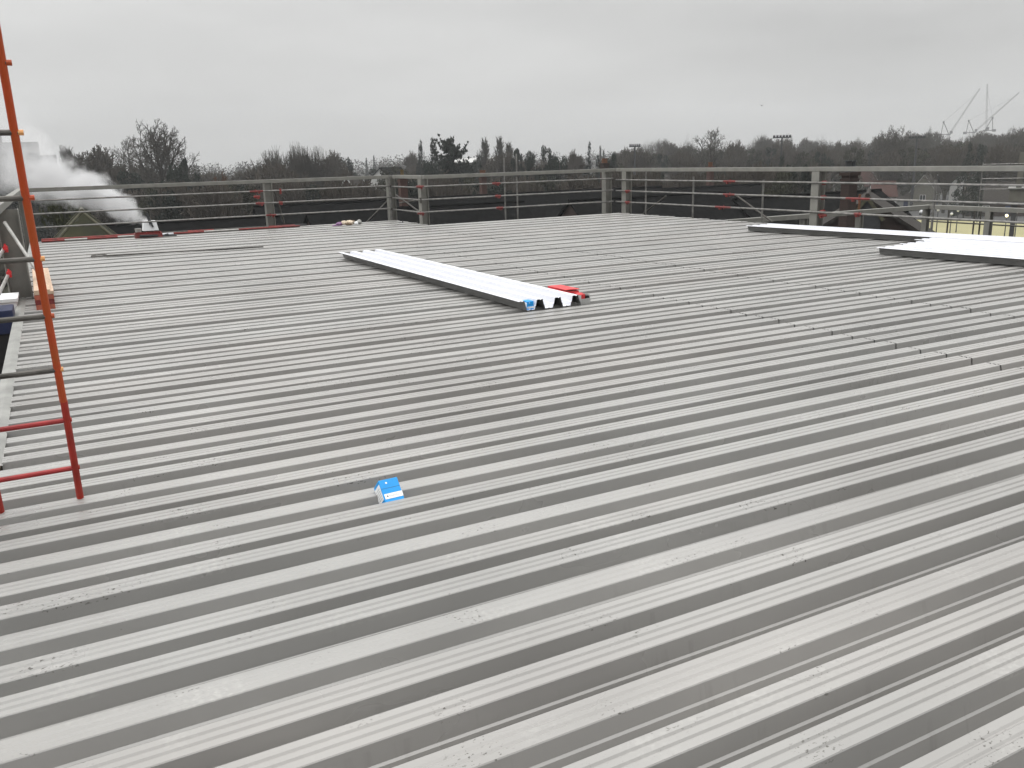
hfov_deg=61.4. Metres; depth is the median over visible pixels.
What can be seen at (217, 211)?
garden tree
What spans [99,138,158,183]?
bare tree
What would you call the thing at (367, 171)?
conifer tree
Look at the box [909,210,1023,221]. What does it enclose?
car park
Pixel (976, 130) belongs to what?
tower crane
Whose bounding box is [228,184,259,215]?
garden tree
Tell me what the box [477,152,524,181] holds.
bare tree
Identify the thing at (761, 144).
bare tree
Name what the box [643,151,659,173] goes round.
evergreen tree
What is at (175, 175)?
evergreen tree
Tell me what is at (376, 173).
house
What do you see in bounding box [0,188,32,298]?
steel railing
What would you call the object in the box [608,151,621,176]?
evergreen tree
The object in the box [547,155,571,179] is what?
evergreen tree
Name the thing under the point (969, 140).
bare tree
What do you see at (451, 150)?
cedar tree
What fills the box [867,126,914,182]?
bare tree
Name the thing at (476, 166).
tree
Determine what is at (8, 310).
navy bin
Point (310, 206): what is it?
terrace house
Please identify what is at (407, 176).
steel railing
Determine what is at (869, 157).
evergreen tree
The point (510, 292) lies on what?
deck sheet
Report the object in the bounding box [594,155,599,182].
conifer tree
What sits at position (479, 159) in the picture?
yew tree
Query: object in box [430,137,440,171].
conifer tree
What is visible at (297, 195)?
garden tree
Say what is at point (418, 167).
cypress tree
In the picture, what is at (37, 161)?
apartment tower
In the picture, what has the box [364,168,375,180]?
tree
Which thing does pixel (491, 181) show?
garden tree
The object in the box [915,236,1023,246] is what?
deck sheet
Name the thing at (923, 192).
house
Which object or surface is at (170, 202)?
garden tree
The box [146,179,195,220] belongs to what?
garden tree
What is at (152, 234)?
red tray
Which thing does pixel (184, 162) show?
pine tree
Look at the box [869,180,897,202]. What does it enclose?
house
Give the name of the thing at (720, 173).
garden tree
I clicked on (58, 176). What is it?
tree
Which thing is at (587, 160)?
conifer tree
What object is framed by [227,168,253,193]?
tree
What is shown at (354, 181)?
house
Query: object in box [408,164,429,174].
tree
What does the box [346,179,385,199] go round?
garden tree
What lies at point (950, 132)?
tower crane
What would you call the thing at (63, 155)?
poplar tree
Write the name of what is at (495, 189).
garden tree
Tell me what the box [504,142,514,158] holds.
poplar tree
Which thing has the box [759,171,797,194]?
garden tree
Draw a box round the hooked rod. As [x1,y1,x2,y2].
[91,246,262,256]
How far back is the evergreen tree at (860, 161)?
184.48 m
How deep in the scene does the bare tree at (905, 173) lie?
224.47 m
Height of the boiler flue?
3.464 m
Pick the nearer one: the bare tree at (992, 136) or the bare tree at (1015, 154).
the bare tree at (1015, 154)
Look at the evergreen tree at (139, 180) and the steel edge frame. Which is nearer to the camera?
the steel edge frame
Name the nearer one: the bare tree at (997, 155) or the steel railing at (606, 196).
the steel railing at (606, 196)
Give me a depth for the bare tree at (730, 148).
209.90 m
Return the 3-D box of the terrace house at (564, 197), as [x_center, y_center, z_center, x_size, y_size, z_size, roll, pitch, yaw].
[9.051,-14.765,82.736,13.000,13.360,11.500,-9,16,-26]
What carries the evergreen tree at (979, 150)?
on the ground
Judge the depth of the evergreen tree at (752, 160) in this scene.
214.45 m
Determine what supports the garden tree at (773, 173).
on the ground
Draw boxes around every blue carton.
[374,477,403,503]
[523,299,533,309]
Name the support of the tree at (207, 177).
on the ground
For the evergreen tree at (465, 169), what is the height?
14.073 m
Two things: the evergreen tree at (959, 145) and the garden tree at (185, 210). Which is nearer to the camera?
the garden tree at (185, 210)
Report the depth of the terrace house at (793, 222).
53.39 m
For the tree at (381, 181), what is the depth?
171.41 m
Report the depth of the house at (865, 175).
206.96 m
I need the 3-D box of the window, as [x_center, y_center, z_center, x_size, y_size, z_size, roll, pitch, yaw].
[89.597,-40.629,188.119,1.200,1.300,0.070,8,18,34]
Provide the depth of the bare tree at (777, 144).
274.51 m
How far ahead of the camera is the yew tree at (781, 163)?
157.38 m
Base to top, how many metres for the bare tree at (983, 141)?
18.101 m
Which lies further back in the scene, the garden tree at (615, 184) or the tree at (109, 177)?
the tree at (109, 177)
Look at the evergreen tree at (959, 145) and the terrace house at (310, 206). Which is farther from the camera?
the evergreen tree at (959, 145)
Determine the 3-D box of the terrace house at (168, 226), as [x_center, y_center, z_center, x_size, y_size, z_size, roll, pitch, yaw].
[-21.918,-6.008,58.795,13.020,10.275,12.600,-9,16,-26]
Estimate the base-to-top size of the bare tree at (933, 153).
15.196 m
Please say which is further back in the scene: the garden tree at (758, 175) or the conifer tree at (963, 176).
the conifer tree at (963, 176)
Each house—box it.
[3,207,116,292]
[106,215,282,233]
[253,199,398,224]
[303,170,534,225]
[341,175,364,186]
[368,167,408,190]
[408,170,560,217]
[454,157,493,171]
[547,158,666,211]
[557,191,747,219]
[663,162,765,198]
[731,189,899,217]
[743,171,831,190]
[758,211,914,225]
[823,188,935,232]
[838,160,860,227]
[857,171,877,189]
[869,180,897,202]
[896,186,911,206]
[909,173,941,210]
[948,172,982,203]
[961,181,1023,215]
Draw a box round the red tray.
[134,231,176,238]
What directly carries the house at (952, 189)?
on the ground
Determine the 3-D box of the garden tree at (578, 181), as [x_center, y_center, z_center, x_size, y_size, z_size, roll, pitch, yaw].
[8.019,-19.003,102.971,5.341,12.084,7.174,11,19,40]
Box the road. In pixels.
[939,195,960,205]
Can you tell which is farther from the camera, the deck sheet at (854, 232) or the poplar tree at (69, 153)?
the poplar tree at (69, 153)
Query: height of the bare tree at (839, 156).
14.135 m
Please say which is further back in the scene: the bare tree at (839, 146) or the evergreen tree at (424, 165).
the bare tree at (839, 146)
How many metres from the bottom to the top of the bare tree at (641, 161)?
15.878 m
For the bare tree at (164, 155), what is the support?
on the ground
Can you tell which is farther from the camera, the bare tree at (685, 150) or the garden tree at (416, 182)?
the bare tree at (685, 150)
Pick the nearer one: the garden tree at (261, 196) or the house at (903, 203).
the garden tree at (261, 196)
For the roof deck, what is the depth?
4.11 m
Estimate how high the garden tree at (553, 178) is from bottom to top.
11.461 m
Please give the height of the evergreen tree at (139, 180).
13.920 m
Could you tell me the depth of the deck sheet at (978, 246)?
13.12 m
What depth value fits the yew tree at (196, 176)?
128.17 m
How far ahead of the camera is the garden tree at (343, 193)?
89.09 m
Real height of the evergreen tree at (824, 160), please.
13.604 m
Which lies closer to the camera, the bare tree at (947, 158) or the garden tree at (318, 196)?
the garden tree at (318, 196)
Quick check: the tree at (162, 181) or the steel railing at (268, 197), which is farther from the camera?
the tree at (162, 181)
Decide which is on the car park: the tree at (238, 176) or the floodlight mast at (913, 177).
the floodlight mast at (913, 177)
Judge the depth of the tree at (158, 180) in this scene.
189.30 m
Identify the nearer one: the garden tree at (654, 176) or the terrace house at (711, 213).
the terrace house at (711, 213)
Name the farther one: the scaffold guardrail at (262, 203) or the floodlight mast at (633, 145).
the floodlight mast at (633, 145)
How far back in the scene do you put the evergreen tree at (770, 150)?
227.11 m
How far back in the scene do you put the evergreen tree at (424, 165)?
149.77 m
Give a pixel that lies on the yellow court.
(967, 229)
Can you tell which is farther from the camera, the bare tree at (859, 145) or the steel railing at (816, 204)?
the bare tree at (859, 145)
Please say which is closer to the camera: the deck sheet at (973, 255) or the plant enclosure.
the deck sheet at (973, 255)
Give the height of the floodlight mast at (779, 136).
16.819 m
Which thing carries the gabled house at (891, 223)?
on the ground
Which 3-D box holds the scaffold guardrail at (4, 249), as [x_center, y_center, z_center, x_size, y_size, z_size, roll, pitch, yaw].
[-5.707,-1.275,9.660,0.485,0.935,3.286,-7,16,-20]
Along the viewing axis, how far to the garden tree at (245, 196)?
97.19 m
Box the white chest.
[0,292,18,308]
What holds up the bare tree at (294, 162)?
on the ground
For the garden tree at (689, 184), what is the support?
on the ground
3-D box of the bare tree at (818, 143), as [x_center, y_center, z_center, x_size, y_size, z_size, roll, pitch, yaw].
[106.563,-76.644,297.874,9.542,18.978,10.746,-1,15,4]
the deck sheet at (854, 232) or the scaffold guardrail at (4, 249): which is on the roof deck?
the deck sheet at (854, 232)
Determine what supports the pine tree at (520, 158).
on the ground
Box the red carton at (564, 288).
[547,285,578,292]
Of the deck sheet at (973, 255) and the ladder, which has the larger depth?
the deck sheet at (973, 255)
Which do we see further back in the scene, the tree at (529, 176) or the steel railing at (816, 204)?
the tree at (529, 176)
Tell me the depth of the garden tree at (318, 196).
105.80 m
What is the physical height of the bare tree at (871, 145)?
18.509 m
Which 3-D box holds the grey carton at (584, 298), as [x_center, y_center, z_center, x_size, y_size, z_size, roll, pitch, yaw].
[0.775,-0.963,9.691,0.125,0.112,0.190,-10,17,-29]
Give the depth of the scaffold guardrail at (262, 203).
22.05 m
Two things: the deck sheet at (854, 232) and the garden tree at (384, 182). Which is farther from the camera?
the garden tree at (384, 182)
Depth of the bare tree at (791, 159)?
201.34 m
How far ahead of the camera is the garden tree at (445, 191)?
94.38 m
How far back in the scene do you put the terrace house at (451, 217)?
58.94 m
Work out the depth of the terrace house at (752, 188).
88.06 m
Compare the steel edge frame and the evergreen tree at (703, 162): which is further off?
the evergreen tree at (703, 162)
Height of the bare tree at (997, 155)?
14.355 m
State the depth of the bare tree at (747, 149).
372.45 m
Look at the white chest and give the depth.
10.64 m
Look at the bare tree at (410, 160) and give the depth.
249.56 m
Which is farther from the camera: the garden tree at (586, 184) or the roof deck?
the garden tree at (586, 184)
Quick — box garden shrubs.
[0,163,1016,291]
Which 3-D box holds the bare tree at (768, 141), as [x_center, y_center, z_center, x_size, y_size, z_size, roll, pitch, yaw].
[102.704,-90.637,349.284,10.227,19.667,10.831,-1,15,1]
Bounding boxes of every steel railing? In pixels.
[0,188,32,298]
[29,175,396,225]
[392,175,421,178]
[417,168,615,224]
[616,166,1023,225]
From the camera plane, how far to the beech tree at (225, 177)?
138.27 m
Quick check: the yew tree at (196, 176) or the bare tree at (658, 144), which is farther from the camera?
the bare tree at (658, 144)
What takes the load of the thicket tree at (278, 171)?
on the ground
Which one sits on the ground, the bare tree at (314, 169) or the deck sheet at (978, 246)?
the bare tree at (314, 169)
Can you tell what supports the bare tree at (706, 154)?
on the ground
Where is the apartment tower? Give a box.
[0,136,58,203]
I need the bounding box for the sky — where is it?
[0,0,1023,174]
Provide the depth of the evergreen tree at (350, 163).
195.62 m
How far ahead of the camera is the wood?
581.49 m
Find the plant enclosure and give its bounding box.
[976,152,1023,236]
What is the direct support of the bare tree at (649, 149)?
on the ground
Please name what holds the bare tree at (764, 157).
on the ground
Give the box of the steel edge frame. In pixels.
[727,194,1023,235]
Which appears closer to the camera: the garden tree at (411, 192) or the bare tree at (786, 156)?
the garden tree at (411, 192)
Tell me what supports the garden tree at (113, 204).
on the ground
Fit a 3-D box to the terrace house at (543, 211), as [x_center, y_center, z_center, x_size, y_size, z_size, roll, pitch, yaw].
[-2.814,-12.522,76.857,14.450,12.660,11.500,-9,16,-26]
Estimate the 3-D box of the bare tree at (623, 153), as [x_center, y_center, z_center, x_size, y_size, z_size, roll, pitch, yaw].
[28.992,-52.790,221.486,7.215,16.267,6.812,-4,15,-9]
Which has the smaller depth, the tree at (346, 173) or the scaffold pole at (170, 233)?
the scaffold pole at (170, 233)
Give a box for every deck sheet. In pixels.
[338,249,580,310]
[747,223,1023,242]
[876,244,1023,265]
[901,240,1023,252]
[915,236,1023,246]
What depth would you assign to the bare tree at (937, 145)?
280.31 m
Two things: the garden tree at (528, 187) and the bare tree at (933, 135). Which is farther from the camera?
the bare tree at (933, 135)
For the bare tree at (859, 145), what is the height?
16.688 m
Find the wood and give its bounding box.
[59,141,942,180]
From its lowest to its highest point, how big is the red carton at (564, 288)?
0.134 m
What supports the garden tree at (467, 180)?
on the ground
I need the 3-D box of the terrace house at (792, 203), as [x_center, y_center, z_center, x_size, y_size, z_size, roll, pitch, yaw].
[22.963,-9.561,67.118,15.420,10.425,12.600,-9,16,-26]
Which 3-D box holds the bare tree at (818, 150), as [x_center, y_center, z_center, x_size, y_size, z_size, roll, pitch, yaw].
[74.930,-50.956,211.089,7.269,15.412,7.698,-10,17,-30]
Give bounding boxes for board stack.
[32,268,55,309]
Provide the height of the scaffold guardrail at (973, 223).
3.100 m
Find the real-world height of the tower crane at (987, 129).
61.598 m
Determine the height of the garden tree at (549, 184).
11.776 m
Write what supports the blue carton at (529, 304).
on the roof deck
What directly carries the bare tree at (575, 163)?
on the ground
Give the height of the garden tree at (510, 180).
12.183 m
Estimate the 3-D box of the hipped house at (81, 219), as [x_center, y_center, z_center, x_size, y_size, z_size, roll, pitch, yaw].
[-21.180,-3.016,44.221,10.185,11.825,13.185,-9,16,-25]
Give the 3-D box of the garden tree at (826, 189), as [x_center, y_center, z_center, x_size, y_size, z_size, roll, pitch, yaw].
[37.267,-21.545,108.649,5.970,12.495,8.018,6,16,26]
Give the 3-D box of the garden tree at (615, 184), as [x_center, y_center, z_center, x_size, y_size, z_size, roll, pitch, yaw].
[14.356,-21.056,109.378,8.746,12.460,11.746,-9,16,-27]
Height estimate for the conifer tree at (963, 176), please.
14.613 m
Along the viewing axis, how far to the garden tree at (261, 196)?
104.93 m
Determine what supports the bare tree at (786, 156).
on the ground
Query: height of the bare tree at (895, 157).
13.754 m
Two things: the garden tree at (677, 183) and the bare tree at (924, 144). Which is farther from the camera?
the bare tree at (924, 144)
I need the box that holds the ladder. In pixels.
[0,26,83,513]
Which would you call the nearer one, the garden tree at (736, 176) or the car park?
the garden tree at (736, 176)
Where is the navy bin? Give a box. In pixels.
[0,304,14,419]
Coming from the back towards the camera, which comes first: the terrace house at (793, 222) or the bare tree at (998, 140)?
the bare tree at (998, 140)
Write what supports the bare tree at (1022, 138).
on the ground
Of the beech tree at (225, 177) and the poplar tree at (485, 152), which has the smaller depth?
the beech tree at (225, 177)
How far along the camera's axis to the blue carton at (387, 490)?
4.25 m
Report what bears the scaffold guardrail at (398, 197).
attached to the steel railing at (606, 196)
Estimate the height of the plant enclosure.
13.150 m
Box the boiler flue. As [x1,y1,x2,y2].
[142,213,158,231]
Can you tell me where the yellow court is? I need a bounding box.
[918,220,1023,236]
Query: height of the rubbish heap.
0.139 m
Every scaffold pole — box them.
[41,224,306,239]
[41,225,299,241]
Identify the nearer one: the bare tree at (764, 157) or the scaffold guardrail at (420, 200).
the scaffold guardrail at (420, 200)
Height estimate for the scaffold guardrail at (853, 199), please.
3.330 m
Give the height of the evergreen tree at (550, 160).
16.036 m
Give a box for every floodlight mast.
[629,144,640,174]
[773,135,791,157]
[909,135,925,205]
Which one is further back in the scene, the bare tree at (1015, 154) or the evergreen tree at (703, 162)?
the evergreen tree at (703, 162)
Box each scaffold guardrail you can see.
[0,221,34,294]
[31,185,391,228]
[366,175,424,221]
[415,154,612,219]
[616,172,1023,231]
[930,205,1023,234]
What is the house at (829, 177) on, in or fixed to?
on the ground
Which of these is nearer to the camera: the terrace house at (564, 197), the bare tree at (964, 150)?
the terrace house at (564, 197)
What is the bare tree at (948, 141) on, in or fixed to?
on the ground
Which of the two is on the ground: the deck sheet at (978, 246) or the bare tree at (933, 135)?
the bare tree at (933, 135)
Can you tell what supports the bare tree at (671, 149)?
on the ground
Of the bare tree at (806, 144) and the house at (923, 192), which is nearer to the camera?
the house at (923, 192)
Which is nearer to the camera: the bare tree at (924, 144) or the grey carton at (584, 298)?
the grey carton at (584, 298)
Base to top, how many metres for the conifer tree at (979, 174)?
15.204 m
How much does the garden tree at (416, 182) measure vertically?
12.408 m
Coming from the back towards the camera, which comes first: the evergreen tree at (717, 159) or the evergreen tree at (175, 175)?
the evergreen tree at (717, 159)
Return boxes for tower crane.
[938,89,978,136]
[963,92,1018,135]
[983,85,995,133]
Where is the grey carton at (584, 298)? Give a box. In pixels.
[572,292,589,304]
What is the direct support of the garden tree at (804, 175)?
on the ground
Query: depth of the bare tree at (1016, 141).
217.71 m
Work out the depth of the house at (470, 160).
248.69 m
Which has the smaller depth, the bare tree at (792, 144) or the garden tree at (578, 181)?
the garden tree at (578, 181)
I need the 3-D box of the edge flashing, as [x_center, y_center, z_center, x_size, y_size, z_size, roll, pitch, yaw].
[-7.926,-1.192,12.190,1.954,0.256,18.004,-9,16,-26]
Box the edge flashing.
[0,243,31,465]
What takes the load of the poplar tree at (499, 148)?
on the ground
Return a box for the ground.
[164,162,956,220]
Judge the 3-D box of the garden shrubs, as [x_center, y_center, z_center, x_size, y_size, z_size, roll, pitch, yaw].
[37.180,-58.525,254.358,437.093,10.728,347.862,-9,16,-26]
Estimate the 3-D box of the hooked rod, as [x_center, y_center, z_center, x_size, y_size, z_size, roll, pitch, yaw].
[-6.509,-2.605,16.874,3.159,0.028,0.316,-7,16,-20]
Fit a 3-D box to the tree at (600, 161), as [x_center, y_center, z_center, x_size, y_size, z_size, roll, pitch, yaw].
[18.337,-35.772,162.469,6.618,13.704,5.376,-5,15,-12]
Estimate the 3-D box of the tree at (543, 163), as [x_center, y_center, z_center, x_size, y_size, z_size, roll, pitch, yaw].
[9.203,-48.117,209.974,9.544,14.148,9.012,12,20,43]
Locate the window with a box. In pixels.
[919,195,925,199]
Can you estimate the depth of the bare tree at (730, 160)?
207.60 m
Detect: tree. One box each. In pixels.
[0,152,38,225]
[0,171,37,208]
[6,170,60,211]
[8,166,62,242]
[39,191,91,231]
[46,172,95,219]
[58,145,77,208]
[61,144,129,219]
[64,146,84,206]
[85,188,152,222]
[86,165,143,200]
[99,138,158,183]
[107,170,162,200]
[115,118,199,192]
[125,187,157,220]
[132,167,164,183]
[134,189,186,221]
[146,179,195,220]
[157,181,228,218]
[158,171,193,190]
[165,163,203,190]
[180,157,190,181]
[187,179,252,217]
[191,170,228,187]
[193,167,203,189]
[216,184,263,214]
[219,172,227,186]
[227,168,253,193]
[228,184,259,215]
[234,184,286,215]
[238,161,314,189]
[256,145,288,172]
[273,181,323,203]
[282,141,309,182]
[297,142,336,189]
[305,183,337,202]
[318,180,366,201]
[322,150,348,184]
[333,168,353,185]
[341,156,357,175]
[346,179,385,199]
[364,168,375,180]
[365,158,369,175]
[376,166,411,189]
[380,181,398,198]
[395,173,436,195]
[395,179,417,197]
[402,151,417,173]
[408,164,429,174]
[416,139,426,174]
[421,160,446,174]
[426,133,481,183]
[428,173,477,196]
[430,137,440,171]
[455,159,475,188]
[461,177,476,192]
[468,176,515,193]
[470,159,488,181]
[470,180,511,194]
[476,150,482,169]
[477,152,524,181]
[479,138,491,169]
[492,136,504,159]
[498,176,520,189]
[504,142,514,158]
[505,175,544,192]
[511,148,524,179]
[513,161,541,181]
[523,150,542,179]
[535,157,566,178]
[535,176,556,190]
[537,145,559,179]
[543,176,575,190]
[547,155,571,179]
[548,173,599,190]
[563,173,593,189]
[564,149,586,177]
[585,142,592,178]
[593,158,624,182]
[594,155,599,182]
[597,172,643,187]
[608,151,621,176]
[615,148,629,166]
[617,148,661,174]
[632,166,673,187]
[633,172,665,185]
[637,143,655,154]
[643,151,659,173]
[649,140,671,151]
[655,141,680,156]
[656,154,671,173]
[664,150,703,179]
[665,172,704,187]
[676,134,699,167]
[680,127,747,175]
[680,172,720,186]
[694,147,717,175]
[697,154,707,176]
[705,166,731,182]
[707,151,724,167]
[714,166,752,184]
[717,150,748,173]
[721,139,748,165]
[739,160,774,192]
[742,144,752,158]
[743,146,772,166]
[744,148,764,172]
[746,162,800,193]
[748,134,771,151]
[752,136,775,148]
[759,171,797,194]
[760,147,777,171]
[767,138,801,154]
[770,145,793,171]
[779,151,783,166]
[784,134,802,152]
[784,150,807,171]
[785,163,825,192]
[791,151,817,171]
[792,162,832,192]
[795,137,816,153]
[807,143,835,166]
[808,137,833,152]
[814,152,833,190]
[830,149,865,188]
[833,139,849,152]
[835,146,867,190]
[845,141,866,155]
[852,148,872,166]
[865,134,889,155]
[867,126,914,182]
[867,150,882,180]
[868,150,908,180]
[896,146,930,195]
[901,130,930,152]
[903,148,923,177]
[916,148,941,189]
[921,127,931,150]
[921,131,945,150]
[921,141,954,178]
[923,146,963,212]
[925,134,943,174]
[941,137,961,147]
[943,142,965,190]
[949,142,983,217]
[952,132,978,149]
[958,140,980,181]
[961,143,995,190]
[964,131,1000,147]
[965,132,990,149]
[970,145,985,217]
[978,143,1012,180]
[985,133,1011,151]
[999,127,1023,148]
[1004,127,1023,149]
[1006,147,1023,180]
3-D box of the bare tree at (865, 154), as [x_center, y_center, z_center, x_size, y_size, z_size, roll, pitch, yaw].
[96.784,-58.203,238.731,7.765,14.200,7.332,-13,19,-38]
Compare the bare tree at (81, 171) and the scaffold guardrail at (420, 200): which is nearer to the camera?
the scaffold guardrail at (420, 200)
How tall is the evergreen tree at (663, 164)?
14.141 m
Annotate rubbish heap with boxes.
[332,219,361,225]
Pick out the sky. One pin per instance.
(239, 80)
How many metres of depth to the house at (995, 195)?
168.75 m
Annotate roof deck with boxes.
[0,213,1023,767]
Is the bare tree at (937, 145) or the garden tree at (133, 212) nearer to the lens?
the garden tree at (133, 212)
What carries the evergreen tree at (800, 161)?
on the ground
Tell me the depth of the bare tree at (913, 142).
305.81 m
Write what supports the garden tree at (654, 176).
on the ground
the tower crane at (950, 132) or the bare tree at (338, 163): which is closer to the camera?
the bare tree at (338, 163)
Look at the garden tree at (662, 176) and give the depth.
102.81 m
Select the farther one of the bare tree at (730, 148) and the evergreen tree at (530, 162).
the bare tree at (730, 148)
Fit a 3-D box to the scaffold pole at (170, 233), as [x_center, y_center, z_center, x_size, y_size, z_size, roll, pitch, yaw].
[-8.282,-3.748,21.414,6.050,0.044,0.044,-9,16,-26]
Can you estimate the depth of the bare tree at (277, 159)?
152.18 m
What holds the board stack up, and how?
on the roof deck
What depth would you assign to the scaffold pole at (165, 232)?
21.56 m
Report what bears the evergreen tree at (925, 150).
on the ground

